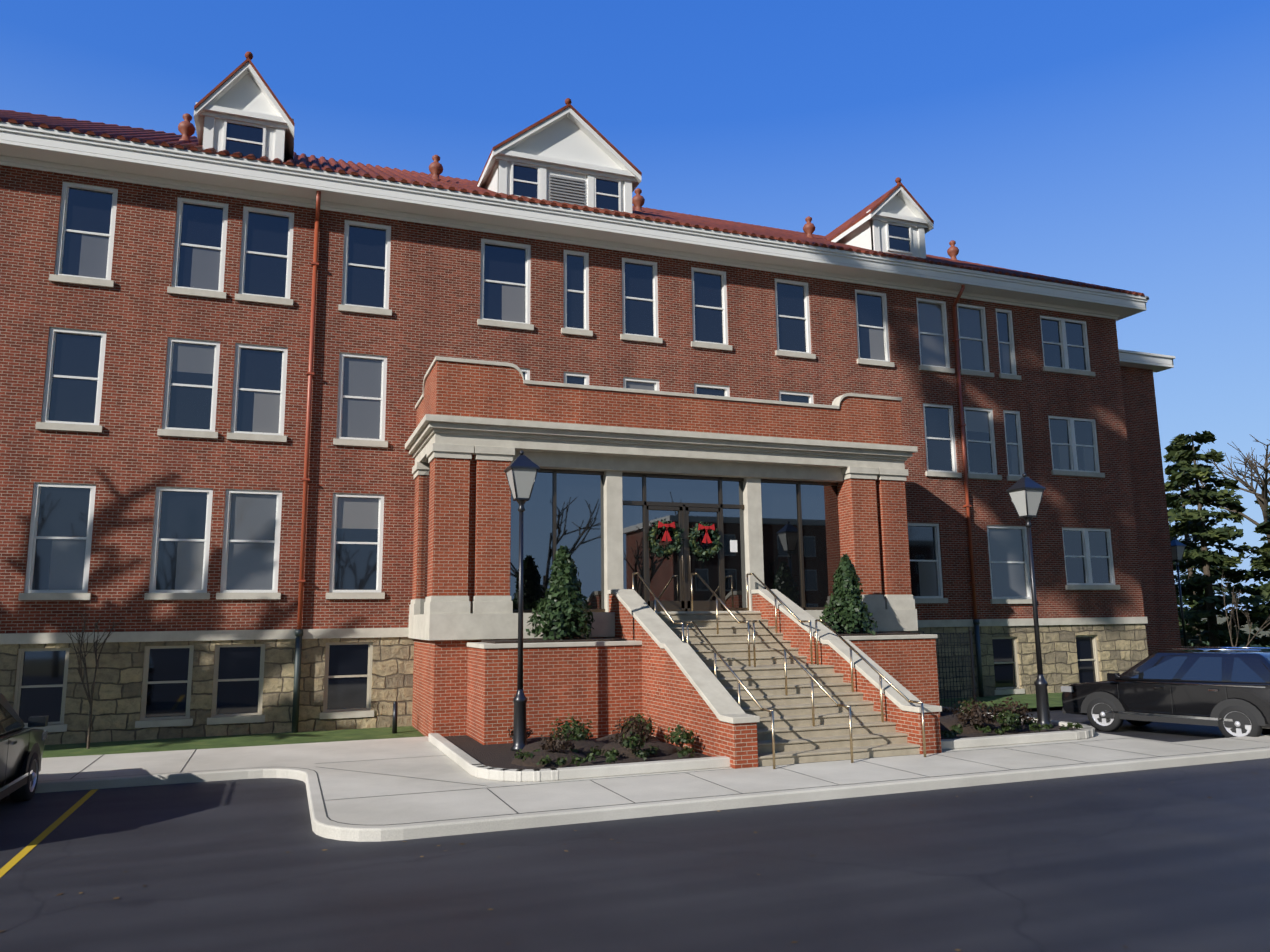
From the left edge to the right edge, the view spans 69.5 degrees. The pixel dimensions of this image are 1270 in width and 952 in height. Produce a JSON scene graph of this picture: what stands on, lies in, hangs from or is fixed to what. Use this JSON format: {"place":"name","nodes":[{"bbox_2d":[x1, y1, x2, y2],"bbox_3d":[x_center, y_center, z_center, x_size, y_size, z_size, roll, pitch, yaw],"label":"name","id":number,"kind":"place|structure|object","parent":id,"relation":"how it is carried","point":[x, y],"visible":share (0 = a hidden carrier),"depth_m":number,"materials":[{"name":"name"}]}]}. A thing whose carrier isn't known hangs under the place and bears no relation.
{"place":"outdoors","nodes":[
{"label":"outdoors","id":0,"kind":"place"},
{"bbox_2d":[194,51,933,240],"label":"dormer tiles","id":1,"kind":"object","parent":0,"point":[851,221],"visible":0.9,"depth_m":26.14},
{"bbox_2d":[0,762,1257,950],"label":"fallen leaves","id":2,"kind":"object","parent":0,"point":[611,839],"visible":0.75,"depth_m":10.17,"materials":[{"name":"brown plant"}]},
{"bbox_2d":[0,706,1269,951],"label":"asphalt road","id":3,"kind":"structure","parent":0,"point":[1162,860],"depth_m":9.36,"materials":[{"name":"black asphalt"}]},
{"bbox_2d":[0,693,48,801],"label":"parked car","id":4,"kind":"object","parent":3,"relation":"on","point":[21,751],"visible":1,"depth_m":13.29,"materials":[{"name":"black paint"}]},
{"bbox_2d":[0,789,97,877],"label":"parking lines","id":5,"kind":"object","parent":3,"relation":"on","point":[11,863],"visible":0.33,"depth_m":11.45,"materials":[{"name":"yellow paint"}]},
{"bbox_2d":[1061,646,1269,737],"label":"suv car","id":6,"kind":"object","parent":3,"relation":"on","point":[1226,692],"visible":1,"depth_m":19.09,"materials":[{"name":"black paint"}]},
{"bbox_2d":[0,0,1269,612],"label":"sky","id":7,"kind":"structure","parent":0,"point":[1119,144],"materials":[{"name":"blue"}]},
{"bbox_2d":[35,732,1269,841],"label":"pavement","id":8,"kind":"structure","parent":0,"point":[370,814],"depth_m":14.38,"materials":[{"name":"concrete"}]},
{"bbox_2d":[428,706,1094,781],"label":"planting beds","id":9,"kind":"object","parent":8,"relation":"on","point":[477,759],"visible":0.58,"depth_m":15.92,"materials":[{"name":"concrete"}]},
{"bbox_2d":[504,451,539,750],"bbox_3d":[-2.146,2.267,17.205,0.570,5.600,0.570,3,-10,-21],"label":"lamp post","id":10,"kind":"object","parent":9,"relation":"on","point":[521,470],"visible":0.94,"depth_m":17.25,"materials":[{"name":"black metal"}]},
{"bbox_2d":[466,632,939,744],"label":"planters","id":11,"kind":"object","parent":9,"relation":"on","point":[597,682],"visible":0.56,"depth_m":18.49,"materials":[{"name":"brick"}]},
{"bbox_2d":[526,545,594,639],"bbox_3d":[-1.557,2.526,19.564,1.537,2.103,1.496,3,-10,-21],"label":"holly shrub","id":12,"kind":"object","parent":11,"relation":"on","point":[563,605],"visible":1,"depth_m":19.26,"materials":[{"name":"green plant"}]},
{"bbox_2d":[819,554,877,635],"bbox_3d":[5.066,2.849,21.944,1.561,2.034,1.579,3,-10,-21],"label":"holly shrub","id":13,"kind":"object","parent":11,"relation":"on","point":[851,614],"visible":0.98,"depth_m":21.75,"materials":[{"name":"green plant"}]},
{"bbox_2d":[508,694,1082,765],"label":"bed shrubs","id":14,"kind":"object","parent":9,"relation":"on","point":[642,730],"visible":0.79,"depth_m":16.53,"materials":[{"name":"green plant"}]},
{"bbox_2d":[1006,473,1052,728],"bbox_3d":[8.517,2.597,19.530,0.570,5.400,0.570,3,-10,-21],"label":"lamp post","id":15,"kind":"object","parent":9,"relation":"on","point":[1025,493],"visible":0.94,"depth_m":19.61,"materials":[{"name":"black metal"}]},
{"bbox_2d":[607,589,941,768],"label":"stairs","id":16,"kind":"structure","parent":8,"relation":"on","point":[684,686],"depth_m":17.57,"materials":[{"name":"concrete"}]},
{"bbox_2d":[632,572,925,768],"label":"handrails","id":17,"kind":"object","parent":16,"relation":"on","point":[881,676],"visible":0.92,"depth_m":17.82,"materials":[{"name":"grey metal"}]},
{"bbox_2d":[921,630,976,712],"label":"brick wall","id":18,"kind":"structure","parent":8,"relation":"on","point":[965,666],"depth_m":22.66,"materials":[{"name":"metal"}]},
{"bbox_2d":[42,638,1269,757],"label":"lawn grass","id":19,"kind":"structure","parent":0,"point":[157,745],"depth_m":19.78,"materials":[{"name":"green plant"}]},
{"bbox_2d":[63,612,124,748],"bbox_3d":[-11.609,4.243,19.197,0.999,2.811,1.526,-1,-9,-1],"label":"sapling tree","id":20,"kind":"object","parent":19,"relation":"on","point":[90,700],"visible":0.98,"depth_m":18.83,"materials":[{"name":"brown plant"}]},
{"bbox_2d":[392,701,397,733],"bbox_3d":[-5.410,5.435,20.637,0.110,0.705,0.110,3,-10,-21],"label":"bollard","id":21,"kind":"object","parent":19,"relation":"on","point":[394,718],"visible":1,"depth_m":20.59,"materials":[{"name":"black metal"}]},
{"bbox_2d":[1171,537,1186,645],"bbox_3d":[22.922,5.433,38.393,0.570,5.730,0.570,3,-10,-21],"label":"lamp post","id":22,"kind":"object","parent":19,"relation":"on","point":[1177,548],"visible":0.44,"depth_m":38.53,"materials":[{"name":"black metal"}]},
{"bbox_2d":[1173,569,1205,630],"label":"conifer tree","id":23,"kind":"object","parent":19,"relation":"on","point":[1183,606],"visible":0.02,"depth_m":77.89,"materials":[{"name":"green plant"}]},
{"bbox_2d":[1181,630,1209,648],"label":"hillside bushes","id":24,"kind":"object","parent":19,"relation":"on","point":[1196,641],"visible":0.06,"depth_m":54.33,"materials":[{"name":"green plant"}]},
{"bbox_2d":[1163,440,1238,648],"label":"conifer tree","id":25,"kind":"object","parent":19,"relation":"on","point":[1169,471],"visible":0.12,"depth_m":62.65,"materials":[{"name":"green plant"}]},
{"bbox_2d":[1165,430,1269,649],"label":"conifer tree","id":26,"kind":"object","parent":19,"relation":"on","point":[1205,560],"visible":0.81,"depth_m":49.06,"materials":[{"name":"green plant"}]},
{"bbox_2d":[1182,434,1269,541],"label":"bare tree","id":27,"kind":"object","parent":19,"relation":"on","point":[1262,498],"visible":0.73,"depth_m":58.35,"materials":[{"name":"brown plant"}]},
{"bbox_2d":[1220,505,1269,648],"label":"conifer tree","id":28,"kind":"object","parent":19,"relation":"on","point":[1262,563],"visible":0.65,"depth_m":48.86,"materials":[{"name":"green plant"}]},
{"bbox_2d":[1221,574,1269,648],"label":"bare shrub","id":29,"kind":"object","parent":19,"relation":"on","point":[1233,614],"visible":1,"depth_m":29.60,"materials":[{"name":"brown plant"}]},
{"bbox_2d":[1248,482,1269,628],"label":"conifer tree","id":30,"kind":"object","parent":19,"relation":"on","point":[1263,538],"visible":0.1,"depth_m":70.98,"materials":[{"name":"green plant"}]},
{"bbox_2d":[1186,615,1269,637],"bbox_3d":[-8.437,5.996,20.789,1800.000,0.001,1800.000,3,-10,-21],"label":"ground","id":31,"kind":"structure","parent":0,"point":[1220,620],"depth_m":138.13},
{"bbox_2d":[0,165,1180,744],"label":"building walls","id":32,"kind":"structure","parent":31,"relation":"on","point":[126,461],"depth_m":22.63,"materials":[{"name":"brick"}]},
{"bbox_2d":[13,182,1119,731],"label":"window frames","id":33,"kind":"structure","parent":32,"relation":"attached to","point":[225,592],"depth_m":22.19,"materials":[{"name":"white wood"}]},
{"bbox_2d":[19,187,1109,722],"bbox_3d":[-0.825,-0.042,24.848,35.830,12.277,0.096,3,-10,-21],"label":"window glass","id":34,"kind":"object","parent":33,"relation":"in","point":[59,563],"visible":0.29,"depth_m":22.17,"materials":[{"name":"grey glass"}]},
{"bbox_2d":[0,121,1174,371],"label":"cornice","id":35,"kind":"structure","parent":32,"relation":"attached to","point":[96,157],"depth_m":24.39,"materials":[{"name":"white paint"}]},
{"bbox_2d":[0,110,1148,296],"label":"roof tiles","id":36,"kind":"object","parent":35,"relation":"on","point":[154,137],"visible":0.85,"depth_m":26.40,"materials":[{"name":"red tile"}]},
{"bbox_2d":[178,113,958,259],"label":"roof finials","id":37,"kind":"object","parent":36,"relation":"on","point":[186,128],"visible":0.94,"depth_m":27.44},
{"bbox_2d":[291,191,983,732],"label":"downpipes","id":38,"kind":"object","parent":32,"relation":"attached to","point":[301,581],"visible":0.98,"depth_m":22.46,"materials":[{"name":"brown metal"}]},
{"bbox_2d":[405,356,917,736],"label":"portico","id":39,"kind":"structure","parent":32,"relation":"attached to","point":[481,425],"depth_m":21.78,"materials":[{"name":"red brick"}]},
{"bbox_2d":[647,518,684,559],"bbox_3d":[0.749,1.516,22.076,0.980,1.000,0.340,2,-9,-18],"label":"wreath","id":40,"kind":"object","parent":39,"relation":"attached to","point":[667,527],"visible":1,"depth_m":22.00,"materials":[{"name":"green plant"}]},
{"bbox_2d":[688,521,722,561],"bbox_3d":[1.723,1.607,22.440,0.941,1.019,0.338,3,-10,-21],"label":"wreath","id":41,"kind":"object","parent":39,"relation":"attached to","point":[715,548],"visible":1,"depth_m":22.36,"materials":[{"name":"green plant"}]}
]}

